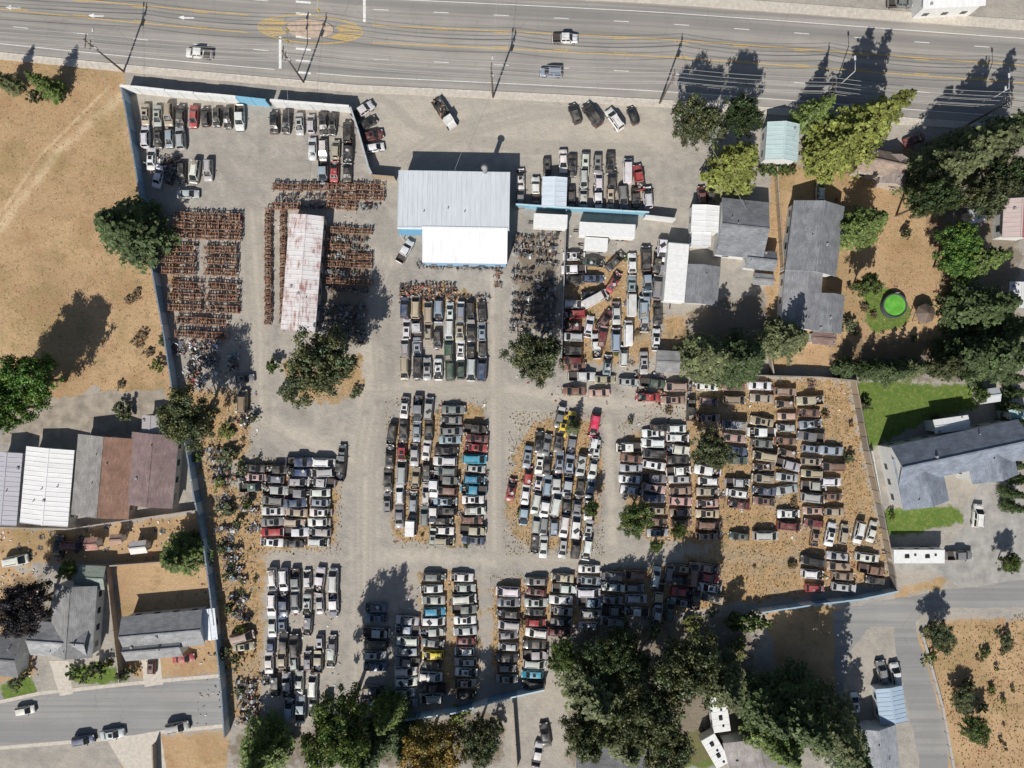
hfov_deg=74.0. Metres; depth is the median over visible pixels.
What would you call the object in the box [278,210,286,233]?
car parts rack
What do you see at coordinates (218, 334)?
car parts rack
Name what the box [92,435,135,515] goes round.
walls
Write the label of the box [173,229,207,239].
car parts rack
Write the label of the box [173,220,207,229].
car parts rack
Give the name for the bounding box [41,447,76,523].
walls
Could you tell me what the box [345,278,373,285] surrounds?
car parts rack
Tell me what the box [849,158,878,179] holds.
walls
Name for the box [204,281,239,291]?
car parts rack
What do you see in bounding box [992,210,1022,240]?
walls
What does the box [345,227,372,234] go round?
car parts rack
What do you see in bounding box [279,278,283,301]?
car parts rack
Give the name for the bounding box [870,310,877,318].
weed shrub
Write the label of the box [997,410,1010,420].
walls
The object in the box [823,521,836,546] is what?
scrapped sedan car
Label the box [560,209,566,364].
chain link fence
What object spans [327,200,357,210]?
car parts rack
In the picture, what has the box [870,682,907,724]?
shed
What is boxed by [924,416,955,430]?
walls
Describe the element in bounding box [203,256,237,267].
car parts rack
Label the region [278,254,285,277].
car parts rack
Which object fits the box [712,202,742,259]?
walls
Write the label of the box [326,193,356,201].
car parts rack
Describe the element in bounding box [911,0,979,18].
walls
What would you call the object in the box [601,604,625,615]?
scrapped pickup truck
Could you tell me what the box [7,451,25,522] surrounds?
walls
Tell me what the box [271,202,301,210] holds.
car parts rack
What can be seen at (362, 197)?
car parts rack
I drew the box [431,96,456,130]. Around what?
flatbed truck
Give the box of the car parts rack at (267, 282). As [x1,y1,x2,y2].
[263,274,272,301]
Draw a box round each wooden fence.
[0,509,195,529]
[100,558,208,566]
[105,563,123,682]
[151,741,157,767]
[512,698,517,767]
[685,373,897,590]
[768,354,774,374]
[774,166,790,365]
[870,450,884,514]
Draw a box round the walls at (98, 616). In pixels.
[60,580,104,652]
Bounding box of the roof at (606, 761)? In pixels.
[576,746,646,767]
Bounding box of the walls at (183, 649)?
[179,646,188,652]
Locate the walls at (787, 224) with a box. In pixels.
[780,205,829,276]
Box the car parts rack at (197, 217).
[173,211,208,221]
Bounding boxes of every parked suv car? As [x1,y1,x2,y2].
[71,733,95,746]
[140,126,151,148]
[162,103,174,126]
[165,719,190,734]
[174,127,187,150]
[540,67,562,78]
[581,102,603,128]
[604,108,624,131]
[814,181,825,199]
[874,659,888,683]
[970,503,984,527]
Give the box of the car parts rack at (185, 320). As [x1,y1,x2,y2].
[174,315,208,325]
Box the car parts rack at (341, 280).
[321,277,350,283]
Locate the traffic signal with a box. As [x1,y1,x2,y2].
[286,27,288,56]
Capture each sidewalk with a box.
[0,53,986,128]
[0,674,218,703]
[0,724,222,749]
[598,0,1023,29]
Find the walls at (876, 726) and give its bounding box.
[856,719,891,730]
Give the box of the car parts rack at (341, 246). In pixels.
[324,243,350,250]
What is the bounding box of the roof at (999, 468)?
[969,454,1017,483]
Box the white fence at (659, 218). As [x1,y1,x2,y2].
[643,215,675,222]
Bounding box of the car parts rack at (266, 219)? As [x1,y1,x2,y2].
[264,207,272,236]
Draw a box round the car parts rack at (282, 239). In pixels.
[279,232,286,255]
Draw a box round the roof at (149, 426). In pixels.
[141,415,158,433]
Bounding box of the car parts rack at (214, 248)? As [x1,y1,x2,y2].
[203,245,238,255]
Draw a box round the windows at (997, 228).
[995,209,999,232]
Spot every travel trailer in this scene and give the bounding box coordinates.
[698,726,726,767]
[708,697,730,732]
[882,546,944,562]
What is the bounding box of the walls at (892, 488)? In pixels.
[885,480,901,506]
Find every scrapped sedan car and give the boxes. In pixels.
[146,147,157,170]
[152,164,165,188]
[177,189,199,198]
[231,373,254,383]
[232,640,255,651]
[243,463,265,471]
[245,472,266,481]
[260,537,283,547]
[261,516,284,526]
[262,506,285,516]
[263,649,274,673]
[266,636,275,655]
[267,614,277,636]
[276,650,287,671]
[277,615,287,633]
[283,498,307,508]
[283,538,305,548]
[285,507,308,517]
[293,669,304,694]
[301,593,312,615]
[307,137,317,160]
[307,694,318,716]
[308,517,330,527]
[310,507,332,517]
[314,592,324,614]
[329,161,339,182]
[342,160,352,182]
[363,661,386,671]
[364,602,386,612]
[366,613,387,622]
[382,467,392,491]
[385,445,394,468]
[393,504,404,528]
[395,614,419,625]
[396,440,406,462]
[398,419,408,441]
[399,396,409,418]
[409,442,419,466]
[409,514,416,535]
[411,466,420,489]
[412,337,421,355]
[412,422,420,441]
[420,583,442,593]
[421,439,431,460]
[421,595,445,605]
[421,637,444,648]
[423,357,431,380]
[423,419,433,440]
[432,525,454,534]
[433,358,442,380]
[433,496,457,506]
[434,446,458,456]
[439,435,460,443]
[440,415,462,424]
[442,405,465,414]
[450,572,473,581]
[453,583,475,593]
[453,625,477,635]
[454,614,475,624]
[454,677,476,688]
[455,320,464,342]
[455,339,465,360]
[455,666,477,676]
[461,535,484,544]
[462,495,483,504]
[464,442,487,452]
[465,433,488,442]
[466,319,476,342]
[477,300,486,322]
[495,652,518,663]
[495,673,517,684]
[496,596,519,607]
[505,478,516,501]
[515,168,525,188]
[520,483,530,504]
[522,445,532,467]
[522,638,546,649]
[524,597,548,607]
[532,473,543,493]
[534,430,543,452]
[534,453,544,473]
[538,535,548,558]
[542,433,552,455]
[542,454,552,475]
[549,594,572,605]
[549,605,572,615]
[550,572,573,582]
[550,617,571,627]
[553,405,565,427]
[553,428,563,452]
[555,450,563,473]
[558,414,567,437]
[562,386,585,396]
[563,251,584,260]
[563,274,585,284]
[563,362,586,371]
[564,453,575,477]
[567,186,575,206]
[571,494,582,516]
[575,474,585,496]
[576,575,600,586]
[578,186,587,207]
[578,564,599,572]
[580,290,599,299]
[582,257,604,267]
[582,519,593,539]
[583,315,594,337]
[585,478,595,497]
[587,456,598,478]
[588,388,610,396]
[591,440,600,460]
[593,374,614,384]
[595,308,612,329]
[601,580,624,591]
[602,354,611,375]
[604,251,624,271]
[605,271,621,293]
[607,169,617,193]
[611,301,621,324]
[618,474,640,484]
[619,484,643,495]
[620,453,642,463]
[620,463,642,472]
[626,276,635,292]
[627,253,637,275]
[631,187,640,209]
[636,392,659,401]
[639,351,648,373]
[642,288,650,310]
[642,428,664,437]
[646,528,667,537]
[649,517,667,527]
[651,328,661,350]
[651,604,663,625]
[652,249,661,273]
[652,302,662,325]
[658,262,663,277]
[660,395,684,405]
[666,455,689,464]
[667,575,687,586]
[668,486,691,495]
[669,507,690,517]
[670,596,692,608]
[671,586,693,597]
[695,487,718,496]
[695,508,718,518]
[696,413,719,423]
[696,498,718,507]
[697,562,718,573]
[697,582,721,593]
[698,571,719,583]
[721,382,744,391]
[722,432,745,443]
[726,445,747,455]
[726,455,747,463]
[727,499,749,509]
[747,380,771,390]
[749,393,773,403]
[749,415,773,427]
[750,438,772,448]
[752,462,774,471]
[752,485,776,495]
[752,496,774,505]
[774,436,796,445]
[775,472,798,481]
[775,483,798,495]
[776,508,799,518]
[797,408,819,417]
[798,418,821,428]
[809,527,820,546]
[819,445,842,455]
[822,506,843,515]
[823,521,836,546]
[830,570,853,580]
[864,520,877,542]
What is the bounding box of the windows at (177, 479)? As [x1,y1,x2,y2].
[174,444,181,499]
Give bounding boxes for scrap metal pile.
[142,157,159,175]
[171,341,186,357]
[182,369,207,392]
[184,338,207,359]
[184,353,207,374]
[199,333,219,354]
[203,353,219,374]
[217,490,231,506]
[221,531,238,546]
[226,353,239,371]
[231,408,255,429]
[234,601,246,613]
[239,492,254,506]
[245,521,260,534]
[652,372,663,379]
[684,380,698,393]
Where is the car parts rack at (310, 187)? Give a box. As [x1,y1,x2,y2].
[299,183,329,192]
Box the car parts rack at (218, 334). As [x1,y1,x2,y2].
[194,331,228,340]
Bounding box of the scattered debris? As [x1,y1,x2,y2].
[0,183,879,724]
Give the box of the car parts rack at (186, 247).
[161,244,196,252]
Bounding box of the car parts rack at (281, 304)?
[279,299,282,322]
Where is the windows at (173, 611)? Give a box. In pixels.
[136,608,198,614]
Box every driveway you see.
[0,389,165,443]
[49,661,72,695]
[108,734,165,767]
[141,658,162,686]
[894,480,1023,587]
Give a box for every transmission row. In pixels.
[205,446,222,453]
[206,455,227,465]
[206,465,230,474]
[209,475,233,483]
[217,524,238,533]
[221,554,242,562]
[222,543,241,553]
[222,564,244,572]
[227,592,248,602]
[229,574,246,582]
[230,613,252,621]
[233,476,251,483]
[234,679,256,689]
[234,687,257,695]
[236,695,257,705]
[236,718,253,725]
[237,504,259,514]
[237,702,258,712]
[238,710,259,719]
[255,672,270,679]
[257,678,270,686]
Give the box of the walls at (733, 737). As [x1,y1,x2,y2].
[720,730,751,767]
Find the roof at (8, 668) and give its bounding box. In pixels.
[0,637,20,677]
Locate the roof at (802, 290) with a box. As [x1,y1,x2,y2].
[781,270,822,330]
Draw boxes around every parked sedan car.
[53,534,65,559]
[100,727,125,739]
[141,103,151,125]
[152,105,163,126]
[153,126,163,148]
[172,652,195,662]
[175,104,186,127]
[188,105,199,128]
[268,111,279,134]
[280,109,292,134]
[294,112,304,135]
[318,111,328,136]
[327,113,337,136]
[355,115,377,132]
[361,129,383,142]
[539,721,551,746]
[558,149,568,173]
[567,154,577,177]
[605,152,615,175]
[706,184,714,204]
[902,132,926,146]
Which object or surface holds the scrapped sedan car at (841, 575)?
on the ground at (254, 164)
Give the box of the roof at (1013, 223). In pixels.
[1002,197,1023,237]
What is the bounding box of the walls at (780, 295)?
[776,273,806,329]
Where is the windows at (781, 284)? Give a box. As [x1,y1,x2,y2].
[778,279,782,319]
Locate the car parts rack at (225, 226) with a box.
[207,222,243,231]
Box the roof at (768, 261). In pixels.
[745,251,777,270]
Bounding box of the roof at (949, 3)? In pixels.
[923,0,985,8]
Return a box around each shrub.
[6,678,20,692]
[19,669,30,681]
[25,89,43,103]
[64,663,82,679]
[78,672,89,684]
[86,661,105,679]
[101,658,115,667]
[111,402,132,420]
[114,667,130,680]
[116,380,124,390]
[123,296,135,304]
[129,332,143,347]
[130,289,140,300]
[130,666,138,675]
[137,327,149,341]
[141,347,153,357]
[147,359,163,372]
[158,334,170,346]
[192,451,201,461]
[204,406,215,420]
[213,475,224,492]
[213,647,230,660]
[214,446,243,471]
[215,499,235,518]
[216,541,231,554]
[217,421,235,439]
[221,569,236,580]
[223,600,240,615]
[227,559,235,567]
[229,654,242,665]
[230,685,244,697]
[233,515,246,528]
[235,621,247,633]
[236,461,249,476]
[242,499,252,509]
[250,414,259,422]
[266,356,283,373]
[276,385,294,401]
[349,385,362,398]
[448,704,470,726]
[488,717,504,733]
[517,618,526,628]
[612,617,630,639]
[634,329,641,336]
[644,618,661,641]
[665,405,672,414]
[682,611,701,633]
[709,607,718,617]
[723,610,741,632]
[727,636,745,660]
[730,611,752,633]
[740,611,760,632]
[756,615,772,630]
[790,498,797,507]
[821,411,830,418]
[841,449,855,463]
[842,319,858,334]
[859,304,869,311]
[861,397,873,409]
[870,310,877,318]
[885,511,895,519]
[900,228,912,239]
[910,335,917,341]
[920,651,937,666]
[931,413,943,419]
[958,677,976,693]
[972,697,988,713]
[979,647,990,658]
[987,684,996,693]
[996,631,1012,651]
[997,695,1006,704]
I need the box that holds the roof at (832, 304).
[814,293,844,333]
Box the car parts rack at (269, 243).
[264,230,272,257]
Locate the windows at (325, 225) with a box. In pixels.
[317,225,325,326]
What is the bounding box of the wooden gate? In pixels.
[371,174,395,180]
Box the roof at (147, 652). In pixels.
[121,642,182,660]
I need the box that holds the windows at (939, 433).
[885,421,995,444]
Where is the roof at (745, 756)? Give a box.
[723,740,793,767]
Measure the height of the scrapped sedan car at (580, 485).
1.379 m
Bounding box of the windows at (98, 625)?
[95,590,101,646]
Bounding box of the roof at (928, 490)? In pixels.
[892,459,948,509]
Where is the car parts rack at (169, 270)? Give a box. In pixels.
[161,266,196,274]
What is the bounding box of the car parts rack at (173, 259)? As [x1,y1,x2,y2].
[161,255,196,264]
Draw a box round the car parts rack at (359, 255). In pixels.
[345,252,371,260]
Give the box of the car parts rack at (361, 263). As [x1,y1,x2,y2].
[346,261,372,269]
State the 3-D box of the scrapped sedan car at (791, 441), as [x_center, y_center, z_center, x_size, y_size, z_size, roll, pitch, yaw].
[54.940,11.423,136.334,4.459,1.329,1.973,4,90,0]
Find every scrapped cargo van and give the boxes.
[581,289,608,308]
[623,320,633,345]
[626,290,637,316]
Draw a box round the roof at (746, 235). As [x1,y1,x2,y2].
[716,198,769,257]
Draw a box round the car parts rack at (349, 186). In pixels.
[327,183,356,191]
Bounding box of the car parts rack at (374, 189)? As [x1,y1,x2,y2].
[354,182,384,191]
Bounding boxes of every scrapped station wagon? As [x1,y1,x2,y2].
[176,161,186,183]
[261,527,284,537]
[269,672,280,696]
[287,467,310,477]
[303,614,313,636]
[308,526,331,537]
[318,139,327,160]
[325,644,335,667]
[327,634,337,656]
[363,649,385,660]
[405,697,417,707]
[408,490,417,513]
[423,572,446,580]
[423,606,445,615]
[434,506,456,515]
[438,485,457,495]
[440,426,464,435]
[455,656,476,666]
[466,342,475,358]
[496,608,519,618]
[521,668,543,678]
[524,576,547,586]
[530,533,539,553]
[539,515,548,534]
[549,515,558,536]
[567,410,576,433]
[582,274,603,283]
[583,497,592,520]
[639,309,649,332]
[641,482,665,493]
[642,459,665,470]
[650,565,661,589]
[666,433,688,442]
[668,475,690,483]
[695,382,717,391]
[695,531,717,541]
[725,488,748,498]
[800,457,822,466]
[830,581,855,592]
[852,537,863,545]
[854,551,879,563]
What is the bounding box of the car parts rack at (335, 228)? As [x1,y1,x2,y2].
[326,225,349,233]
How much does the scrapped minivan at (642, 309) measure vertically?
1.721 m
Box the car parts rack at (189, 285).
[167,280,203,290]
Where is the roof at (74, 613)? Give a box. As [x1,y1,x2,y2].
[51,583,96,659]
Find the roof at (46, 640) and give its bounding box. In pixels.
[25,621,87,658]
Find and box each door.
[22,650,29,657]
[97,539,102,545]
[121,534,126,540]
[863,720,872,725]
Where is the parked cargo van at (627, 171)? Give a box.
[623,158,632,184]
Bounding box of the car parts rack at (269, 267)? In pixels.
[263,252,272,279]
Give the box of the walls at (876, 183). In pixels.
[872,177,899,190]
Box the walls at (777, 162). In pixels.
[759,126,793,166]
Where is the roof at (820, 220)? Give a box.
[785,200,844,276]
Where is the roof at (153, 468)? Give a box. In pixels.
[127,432,177,508]
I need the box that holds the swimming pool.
[880,293,907,317]
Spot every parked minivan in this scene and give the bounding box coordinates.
[1,553,30,566]
[60,539,84,550]
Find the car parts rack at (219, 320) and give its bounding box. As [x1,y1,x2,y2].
[194,317,229,326]
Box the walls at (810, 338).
[808,333,812,342]
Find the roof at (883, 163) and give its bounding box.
[855,148,907,176]
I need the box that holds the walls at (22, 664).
[0,633,29,673]
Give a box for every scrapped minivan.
[188,159,200,184]
[229,629,255,644]
[237,389,248,413]
[267,567,277,591]
[307,672,318,696]
[311,467,334,477]
[313,457,335,467]
[327,567,338,592]
[363,637,388,649]
[395,645,419,655]
[396,460,407,484]
[399,356,409,380]
[401,338,409,359]
[410,295,420,318]
[412,356,423,380]
[418,670,442,682]
[419,692,443,704]
[421,615,445,626]
[423,301,433,324]
[423,396,433,419]
[443,339,453,361]
[444,320,454,339]
[445,357,454,380]
[451,592,476,604]
[455,301,465,323]
[462,453,486,463]
[465,358,475,381]
[477,356,487,380]
[496,585,519,596]
[497,618,520,630]
[521,678,544,689]
[523,659,545,668]
[548,626,571,636]
[549,491,563,516]
[570,515,581,539]
[575,586,600,597]
[598,325,608,349]
[599,615,624,626]
[610,327,621,351]
[623,569,646,579]
[638,296,647,320]
[640,246,651,271]
[641,447,666,458]
[650,274,662,300]
[663,381,686,391]
[687,561,699,587]
[696,519,720,531]
[699,591,723,604]
[721,419,747,429]
[722,395,745,405]
[751,450,777,462]
[752,530,777,541]
[776,520,800,531]
[799,491,824,504]
[799,554,825,566]
[819,461,845,472]
[826,560,849,570]
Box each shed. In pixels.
[73,564,106,589]
[83,537,102,550]
[109,534,126,544]
[128,540,150,554]
[202,606,220,640]
[281,214,327,331]
[542,176,566,209]
[655,350,679,372]
[660,242,688,308]
[688,204,719,248]
[752,273,774,285]
[870,682,907,724]
[962,209,985,223]
[972,387,1001,403]
[1000,282,1023,307]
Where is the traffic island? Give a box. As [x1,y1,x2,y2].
[287,19,333,37]
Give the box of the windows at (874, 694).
[873,692,878,715]
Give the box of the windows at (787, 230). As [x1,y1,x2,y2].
[782,210,790,265]
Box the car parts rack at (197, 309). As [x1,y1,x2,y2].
[167,303,202,312]
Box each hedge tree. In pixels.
[829,354,861,381]
[849,357,868,376]
[853,360,881,382]
[867,356,891,381]
[871,358,906,387]
[892,354,926,383]
[895,363,918,378]
[909,357,934,375]
[924,361,943,377]
[932,355,958,381]
[940,355,966,374]
[955,366,978,381]
[994,398,1023,415]
[994,414,1023,425]
[996,484,1023,499]
[997,498,1023,513]
[999,372,1023,386]
[1001,386,1023,400]
[1006,472,1023,485]
[1016,461,1023,469]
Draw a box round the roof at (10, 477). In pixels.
[0,451,22,525]
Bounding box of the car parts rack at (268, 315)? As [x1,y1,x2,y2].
[264,297,273,324]
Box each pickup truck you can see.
[186,47,213,59]
[233,104,245,131]
[239,481,266,491]
[261,484,288,495]
[264,464,289,474]
[278,591,289,616]
[278,631,289,657]
[281,671,293,698]
[283,526,309,537]
[284,487,310,497]
[285,456,312,467]
[289,567,301,593]
[294,694,306,722]
[308,476,335,487]
[312,647,323,672]
[313,566,325,593]
[317,158,328,184]
[328,592,339,616]
[334,454,346,481]
[342,137,353,163]
[349,101,375,121]
[360,696,375,708]
[362,625,390,639]
[394,656,420,666]
[395,239,414,263]
[395,623,420,634]
[410,315,422,341]
[412,395,422,422]
[420,625,445,636]
[421,682,446,692]
[427,470,438,497]
[429,498,437,522]
[433,475,459,485]
[452,603,477,613]
[459,524,486,535]
[460,484,487,494]
[462,423,487,433]
[518,500,529,524]
[522,648,547,660]
[530,177,540,202]
[531,740,543,767]
[539,493,551,516]
[551,468,561,494]
[551,582,576,593]
[552,32,577,44]
[561,264,585,274]
[561,494,572,515]
[562,471,573,496]
[566,433,577,455]
[568,371,594,381]
[577,597,602,608]
[590,333,601,359]
[592,184,603,208]
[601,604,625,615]
[615,442,641,451]
[624,605,649,616]
[632,164,644,190]
[639,378,665,388]
[640,473,666,483]
[642,271,651,291]
[652,582,663,609]
[663,443,689,454]
[665,465,690,475]
[690,584,700,610]
[693,464,721,476]
[724,478,749,487]
[747,426,775,437]
[774,457,800,471]
[795,395,823,405]
[796,430,824,442]
[800,480,826,491]
[857,562,885,576]
[886,0,912,8]
[887,661,902,685]
[945,549,971,560]
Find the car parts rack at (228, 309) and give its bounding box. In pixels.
[204,305,240,313]
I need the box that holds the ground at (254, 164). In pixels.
[0,0,1023,767]
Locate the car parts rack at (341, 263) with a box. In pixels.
[323,260,349,267]
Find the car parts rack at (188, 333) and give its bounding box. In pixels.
[174,329,208,338]
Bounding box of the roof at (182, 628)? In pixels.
[118,610,204,646]
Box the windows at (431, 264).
[431,264,501,266]
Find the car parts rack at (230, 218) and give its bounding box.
[207,212,242,221]
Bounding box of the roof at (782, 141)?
[765,121,799,161]
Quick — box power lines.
[0,5,1023,208]
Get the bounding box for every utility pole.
[83,28,124,72]
[281,45,303,82]
[490,55,494,97]
[659,68,675,103]
[817,78,837,101]
[966,86,1014,124]
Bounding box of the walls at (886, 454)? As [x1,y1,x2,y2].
[878,420,1006,481]
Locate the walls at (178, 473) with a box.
[173,441,183,504]
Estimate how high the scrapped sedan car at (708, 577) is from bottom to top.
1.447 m
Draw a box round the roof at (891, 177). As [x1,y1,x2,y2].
[879,154,910,187]
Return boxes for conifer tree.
[0,71,23,97]
[24,71,68,105]
[93,194,182,274]
[159,530,213,575]
[239,710,295,767]
[349,716,394,767]
[369,682,409,735]
[388,712,426,761]
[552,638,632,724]
[565,419,581,435]
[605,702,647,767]
[672,331,731,385]
[692,642,746,710]
[698,141,759,198]
[713,327,765,389]
[733,670,791,740]
[737,710,803,767]
[751,656,835,753]
[755,314,809,365]
[788,94,836,140]
[797,670,865,767]
[799,131,859,183]
[801,97,900,184]
[812,717,873,767]
[839,204,888,251]
[842,88,916,146]
[889,146,985,207]
[925,121,1023,194]
[929,333,996,381]
[930,278,1023,340]
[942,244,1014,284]
[943,327,1023,389]
[965,311,1023,344]
[970,108,1023,158]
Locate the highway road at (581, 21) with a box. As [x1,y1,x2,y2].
[0,0,1023,122]
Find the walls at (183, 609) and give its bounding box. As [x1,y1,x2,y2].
[129,606,207,641]
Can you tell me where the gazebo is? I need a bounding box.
[909,304,934,323]
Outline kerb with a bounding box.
[0,52,984,123]
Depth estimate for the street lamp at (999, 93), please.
130.65 m
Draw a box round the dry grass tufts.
[196,379,1023,767]
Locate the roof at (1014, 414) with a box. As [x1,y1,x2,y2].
[1009,410,1023,426]
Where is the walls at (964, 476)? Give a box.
[956,471,970,480]
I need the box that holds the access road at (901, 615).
[833,580,1023,767]
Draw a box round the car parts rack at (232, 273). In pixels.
[203,267,237,277]
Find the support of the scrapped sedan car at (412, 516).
on the ground at (254, 164)
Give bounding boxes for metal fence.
[119,84,239,103]
[121,87,229,737]
[270,99,350,112]
[349,106,372,173]
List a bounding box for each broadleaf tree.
[0,351,67,412]
[0,380,39,434]
[0,578,54,638]
[54,558,77,580]
[155,382,214,451]
[282,322,359,409]
[297,680,370,767]
[396,719,464,767]
[454,711,502,767]
[499,330,565,388]
[547,633,575,674]
[558,707,616,764]
[581,497,599,517]
[581,626,651,684]
[611,669,687,753]
[617,501,656,538]
[642,716,696,767]
[646,616,721,712]
[649,538,664,553]
[670,521,688,540]
[671,92,727,150]
[688,425,738,469]
[718,91,766,139]
[848,272,885,296]
[895,177,966,218]
[919,616,957,656]
[932,220,984,253]
[932,245,976,278]
[945,169,1021,220]
[949,685,974,716]
[957,714,991,748]
[967,155,1023,196]
[968,385,990,403]
[995,551,1023,574]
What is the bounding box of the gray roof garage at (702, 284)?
[684,264,720,305]
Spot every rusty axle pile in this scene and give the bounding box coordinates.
[398,290,411,302]
[399,282,413,294]
[413,282,427,293]
[413,291,427,301]
[427,282,441,294]
[427,291,441,301]
[441,282,457,293]
[442,291,456,302]
[492,269,502,278]
[493,281,502,287]
[634,371,642,379]
[654,388,667,405]
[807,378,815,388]
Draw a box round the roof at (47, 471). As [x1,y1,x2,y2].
[19,446,74,526]
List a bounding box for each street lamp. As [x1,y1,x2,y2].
[834,55,855,90]
[976,73,1009,107]
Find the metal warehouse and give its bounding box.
[397,163,509,266]
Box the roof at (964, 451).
[890,419,1023,485]
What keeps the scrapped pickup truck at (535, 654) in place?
on the ground at (254, 164)
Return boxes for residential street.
[0,678,221,745]
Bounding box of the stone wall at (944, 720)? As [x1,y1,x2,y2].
[918,630,954,767]
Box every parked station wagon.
[222,106,232,129]
[580,152,589,175]
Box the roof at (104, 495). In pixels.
[71,434,132,519]
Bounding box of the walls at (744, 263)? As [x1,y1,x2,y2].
[741,258,766,271]
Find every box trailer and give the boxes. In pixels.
[405,519,414,539]
[528,213,567,231]
[573,222,635,240]
[578,237,607,252]
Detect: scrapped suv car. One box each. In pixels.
[203,159,213,181]
[261,494,285,505]
[266,591,277,615]
[278,567,289,590]
[283,517,305,526]
[283,697,294,721]
[288,633,299,657]
[290,593,300,613]
[307,536,329,547]
[342,121,352,142]
[363,684,385,694]
[386,423,397,445]
[394,666,417,676]
[394,675,417,686]
[394,686,415,698]
[396,484,404,504]
[396,635,419,646]
[399,296,409,318]
[419,504,428,526]
[422,649,444,660]
[433,299,443,323]
[433,455,457,466]
[434,466,456,476]
[434,536,454,546]
[461,515,482,523]
[463,474,485,484]
[464,505,485,515]
[465,302,474,322]
[525,626,547,638]
[530,493,541,513]
[531,512,540,533]
[542,475,551,495]
[558,514,569,537]
[560,344,582,354]
[560,355,582,365]
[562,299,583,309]
[562,332,583,341]
[563,309,586,319]
[570,536,581,558]
[575,454,586,475]
[579,170,588,190]
[580,608,600,617]
[581,538,592,560]
[588,413,600,436]
[599,570,623,581]
[600,593,622,605]
[617,185,627,209]
[619,345,628,366]
[625,593,646,603]
[641,437,664,448]
[642,186,652,209]
[642,492,664,503]
[656,238,667,261]
[663,598,675,622]
[668,495,691,505]
[686,398,696,421]
[750,473,774,483]
[773,387,796,396]
[800,468,822,477]
[800,568,823,580]
[819,477,840,486]
[825,550,847,560]
[851,520,866,543]
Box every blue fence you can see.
[235,96,270,106]
[398,687,543,721]
[516,203,648,215]
[758,587,897,612]
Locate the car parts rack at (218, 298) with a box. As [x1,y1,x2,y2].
[204,292,239,302]
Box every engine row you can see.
[276,192,297,200]
[303,192,325,200]
[303,201,326,209]
[320,303,341,311]
[320,311,343,318]
[320,320,344,327]
[320,328,342,335]
[323,268,347,275]
[323,286,347,293]
[324,250,348,258]
[325,233,349,241]
[341,303,365,311]
[342,328,366,336]
[343,312,364,319]
[343,320,366,327]
[343,337,366,344]
[348,287,368,293]
[350,236,369,242]
[350,245,369,250]
[350,270,369,275]
[359,203,380,210]
[416,261,439,269]
[440,265,462,269]
[463,266,483,271]
[465,295,476,298]
[477,295,490,299]
[483,266,505,270]
[508,310,530,317]
[508,327,530,333]
[509,292,531,300]
[509,319,532,326]
[510,276,532,283]
[510,301,532,309]
[511,234,533,241]
[511,267,533,275]
[512,241,534,250]
[512,250,533,258]
[532,292,556,300]
[532,301,555,309]
[532,309,555,318]
[532,326,553,334]
[533,318,554,325]
[534,275,555,285]
[534,284,555,293]
[535,242,556,250]
[535,259,558,267]
[536,232,558,241]
[536,251,558,258]
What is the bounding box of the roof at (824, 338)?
[812,331,836,345]
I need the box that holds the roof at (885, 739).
[858,725,898,767]
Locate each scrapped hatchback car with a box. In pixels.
[164,165,176,185]
[264,474,284,483]
[288,477,307,487]
[288,652,298,670]
[302,569,311,588]
[303,650,312,670]
[310,497,330,507]
[311,488,330,497]
[316,634,324,653]
[331,140,340,159]
[338,444,346,460]
[382,492,391,512]
[401,319,411,338]
[421,462,431,483]
[421,483,429,504]
[422,659,441,668]
[423,324,432,340]
[428,526,436,545]
[432,329,441,349]
[433,516,453,525]
[445,302,454,320]
[454,646,473,656]
[456,359,465,379]
[456,636,475,645]
[456,689,475,698]
[466,464,485,472]
[477,322,486,340]
[478,341,486,358]
[497,662,516,672]
[498,630,517,639]
[498,641,517,650]
[515,189,525,208]
[523,466,533,485]
[525,607,544,616]
[526,586,546,595]
[526,617,546,627]
[557,537,567,558]
[561,321,581,330]
[578,621,597,630]
[588,436,598,455]
[594,172,603,191]
[605,187,614,208]
[618,378,638,386]
[625,582,643,592]
[647,506,665,514]
[649,422,670,432]
[663,564,673,584]
[667,424,685,433]
[670,518,690,526]
[671,563,689,572]
[697,476,718,485]
[698,397,717,406]
[729,531,749,540]
[774,399,794,408]
[775,423,795,432]
[776,447,796,458]
[777,412,796,420]
[801,444,819,453]
[802,506,822,515]
[802,518,823,527]
[804,583,824,593]
[822,492,841,500]
[837,523,849,544]
[864,574,885,584]
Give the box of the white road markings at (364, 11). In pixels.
[5,0,1023,116]
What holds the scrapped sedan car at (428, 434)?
on the ground at (254, 164)
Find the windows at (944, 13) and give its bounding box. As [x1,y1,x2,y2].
[920,11,967,16]
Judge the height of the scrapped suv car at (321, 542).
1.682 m
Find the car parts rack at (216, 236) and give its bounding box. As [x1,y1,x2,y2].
[207,231,241,240]
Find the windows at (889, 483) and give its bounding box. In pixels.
[884,463,893,499]
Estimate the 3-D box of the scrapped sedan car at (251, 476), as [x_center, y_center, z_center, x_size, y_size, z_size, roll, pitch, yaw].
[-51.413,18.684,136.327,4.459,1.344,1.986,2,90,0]
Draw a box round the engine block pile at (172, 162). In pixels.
[160,155,179,175]
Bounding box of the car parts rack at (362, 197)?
[354,192,384,201]
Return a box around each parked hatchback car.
[14,704,36,715]
[146,659,156,674]
[164,129,174,148]
[200,107,210,127]
[211,107,221,127]
[306,114,315,133]
[365,142,384,153]
[542,157,551,176]
[568,103,581,124]
[592,154,602,174]
[626,106,638,125]
[696,186,706,204]
[849,692,859,713]
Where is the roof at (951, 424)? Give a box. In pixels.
[933,415,969,433]
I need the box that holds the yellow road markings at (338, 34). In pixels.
[0,0,1023,82]
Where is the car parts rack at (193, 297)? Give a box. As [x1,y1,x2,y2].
[168,291,203,301]
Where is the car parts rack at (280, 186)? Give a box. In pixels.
[271,182,302,191]
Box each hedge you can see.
[755,165,767,176]
[762,164,774,175]
[769,164,782,177]
[778,164,787,175]
[786,165,796,175]

